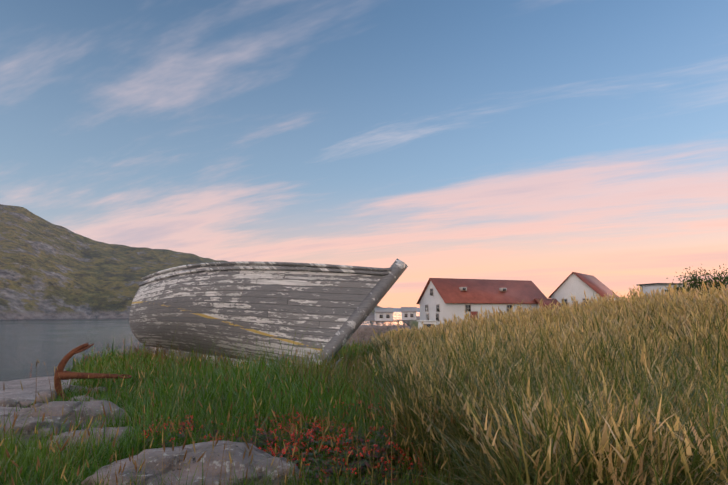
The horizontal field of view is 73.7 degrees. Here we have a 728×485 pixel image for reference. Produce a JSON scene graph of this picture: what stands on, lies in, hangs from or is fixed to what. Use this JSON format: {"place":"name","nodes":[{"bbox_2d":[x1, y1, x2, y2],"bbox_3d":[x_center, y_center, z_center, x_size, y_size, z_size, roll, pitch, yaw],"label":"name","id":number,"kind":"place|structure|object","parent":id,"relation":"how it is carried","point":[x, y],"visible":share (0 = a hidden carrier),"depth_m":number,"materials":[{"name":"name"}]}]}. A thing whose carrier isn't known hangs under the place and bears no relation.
{"place":"outdoors","nodes":[
{"label":"outdoors","id":0,"kind":"place"},
{"bbox_2d":[0,204,419,456],"bbox_3d":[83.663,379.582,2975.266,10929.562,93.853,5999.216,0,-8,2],"label":"ground","id":1,"kind":"structure","parent":0,"point":[48,270],"depth_m":253.19,"materials":[{"name":"green plant"}]},
{"bbox_2d":[0,399,17,406],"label":"rock","id":2,"kind":"object","parent":1,"relation":"on","point":[7,402],"visible":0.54,"depth_m":7.08,"materials":[{"name":"stone"}]},
{"bbox_2d":[15,399,38,406],"bbox_3d":[-5.048,2.427,7.253,0.329,0.150,0.214,4,-9,-25],"label":"rock","id":3,"kind":"object","parent":1,"relation":"on","point":[25,402],"visible":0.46,"depth_m":7.20,"materials":[{"name":"stone"}]},
{"bbox_2d":[0,416,72,448],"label":"rock","id":4,"kind":"object","parent":1,"relation":"on","point":[31,424],"visible":0.42,"depth_m":4.95,"materials":[{"name":"stone"}]},
{"bbox_2d":[31,403,44,407],"bbox_3d":[-4.430,2.349,6.759,0.360,0.236,0.293,3,-9,-22],"label":"rock","id":5,"kind":"object","parent":1,"relation":"on","point":[38,405],"visible":0.08,"depth_m":6.65,"materials":[{"name":"stone"}]},
{"bbox_2d":[34,391,59,402],"bbox_3d":[-4.963,2.438,7.600,0.336,0.221,0.392,4,-9,-24],"label":"rock","id":6,"kind":"object","parent":1,"relation":"on","point":[46,394],"visible":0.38,"depth_m":7.46,"materials":[{"name":"stone"}]},
{"bbox_2d":[54,384,72,391],"bbox_3d":[-5.081,2.521,8.191,0.405,0.225,0.265,-8,-11,44],"label":"rock","id":7,"kind":"object","parent":1,"relation":"on","point":[64,387],"visible":0.23,"depth_m":8.12,"materials":[{"name":"stone"}]},
{"bbox_2d":[10,400,126,430],"bbox_3d":[-3.344,2.105,5.479,1.281,0.599,0.801,4,-9,-26],"label":"rock","id":8,"kind":"object","parent":1,"relation":"on","point":[55,408],"visible":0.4,"depth_m":5.38,"materials":[{"name":"stone"}]},
{"bbox_2d":[71,396,94,401],"bbox_3d":[-4.158,2.363,7.137,0.255,0.199,0.357,-4,-9,24],"label":"rock","id":9,"kind":"object","parent":1,"relation":"on","point":[81,399],"visible":0.12,"depth_m":7.07,"materials":[{"name":"stone"}]},
{"bbox_2d":[38,427,135,452],"bbox_3d":[-2.698,1.991,4.742,0.869,0.334,0.650,2,-8,-16],"label":"rock","id":10,"kind":"object","parent":1,"relation":"on","point":[110,430],"visible":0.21,"depth_m":4.62,"materials":[{"name":"stone"}]},
{"bbox_2d":[54,343,131,400],"bbox_3d":[-4.320,2.136,7.777,1.099,1.036,0.224,11,-5,-31],"label":"anchor","id":11,"kind":"object","parent":1,"relation":"on","point":[64,375],"visible":0.85,"depth_m":7.59,"materials":[{"name":"brown metal"}]},
{"bbox_2d":[86,387,106,393],"bbox_3d":[-4.592,2.570,8.326,0.323,0.194,0.292,6,-10,-38],"label":"rock","id":12,"kind":"object","parent":1,"relation":"on","point":[103,388],"visible":0.23,"depth_m":8.25,"materials":[{"name":"stone"}]},
{"bbox_2d":[81,440,272,484],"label":"rock","id":13,"kind":"object","parent":1,"relation":"on","point":[154,456],"visible":0.77,"depth_m":3.57,"materials":[{"name":"stone"}]},
{"bbox_2d":[0,340,497,484],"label":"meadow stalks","id":14,"kind":"object","parent":1,"relation":"on","point":[193,446],"visible":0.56,"depth_m":3.49,"materials":[{"name":"green plant"}]},
{"bbox_2d":[129,259,407,366],"bbox_3d":[-3.544,2.286,14.718,3.965,3.080,11.984,8,-11,-44],"label":"boat","id":15,"kind":"object","parent":1,"relation":"on","point":[203,304],"visible":0.79,"depth_m":12.23,"materials":[{"name":"paint"}]},
{"bbox_2d":[251,456,305,484],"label":"rock","id":16,"kind":"object","parent":1,"relation":"on","point":[263,465],"visible":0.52,"depth_m":3.67,"materials":[{"name":"stone"}]},
{"bbox_2d":[142,392,435,484],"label":"red-leaved plants","id":17,"kind":"object","parent":1,"relation":"on","point":[340,456],"visible":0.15,"depth_m":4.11,"materials":[{"name":"red plant"}]},
{"bbox_2d":[344,325,410,347],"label":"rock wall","id":18,"kind":"structure","parent":1,"relation":"on","point":[365,333],"depth_m":38.49,"materials":[{"name":"stone"}]},
{"bbox_2d":[397,307,416,324],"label":"building","id":19,"kind":"structure","parent":1,"relation":"on","point":[408,313],"depth_m":133.04,"materials":[{"name":"white paint"}]},
{"bbox_2d":[416,278,546,325],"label":"house","id":20,"kind":"structure","parent":1,"relation":"on","point":[445,298],"depth_m":73.03,"materials":[{"name":"white paint"}]},
{"bbox_2d":[356,280,727,484],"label":"tall grass","id":21,"kind":"structure","parent":1,"relation":"on","point":[554,395],"depth_m":3.73,"materials":[{"name":"yellow plant"}]},
{"bbox_2d":[534,298,562,310],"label":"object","id":22,"kind":"object","parent":1,"relation":"on","point":[546,301],"visible":0.19,"depth_m":74.84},
{"bbox_2d":[548,272,618,304],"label":"house","id":23,"kind":"structure","parent":1,"relation":"on","point":[575,284],"depth_m":77.33,"materials":[{"name":"white paint"}]},
{"bbox_2d":[636,283,682,297],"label":"building","id":24,"kind":"structure","parent":1,"relation":"on","point":[652,286],"depth_m":59.17,"materials":[{"name":"paint"}]},
{"bbox_2d":[665,267,727,296],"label":"alder bush","id":25,"kind":"object","parent":1,"relation":"on","point":[695,284],"visible":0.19,"depth_m":18.43,"materials":[{"name":"green plant"}]},
{"bbox_2d":[682,264,727,294],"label":"alder bush","id":26,"kind":"object","parent":1,"relation":"on","point":[723,283],"visible":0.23,"depth_m":17.29,"materials":[{"name":"green plant"}]},
{"bbox_2d":[0,312,419,380],"bbox_3d":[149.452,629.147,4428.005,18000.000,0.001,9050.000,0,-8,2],"label":"water","id":27,"kind":"structure","parent":0,"point":[50,343],"depth_m":60.66,"materials":[{"name":"grey liquid"}]},
{"bbox_2d":[370,308,398,324],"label":"building","id":28,"kind":"structure","parent":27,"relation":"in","point":[384,315],"depth_m":123.70,"materials":[{"name":"white paint"}]},
{"bbox_2d":[417,308,436,327],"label":"building","id":29,"kind":"structure","parent":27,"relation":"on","point":[430,322],"depth_m":54.00,"materials":[{"name":"paint"}]},
{"bbox_2d":[0,314,605,484],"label":"meadow grass","id":30,"kind":"structure","parent":0,"point":[24,457],"depth_m":5.57,"materials":[{"name":"green plant"}]},
{"bbox_2d":[0,0,727,307],"label":"sky","id":31,"kind":"structure","parent":0,"point":[541,142],"materials":[{"name":"blue"}]}
]}

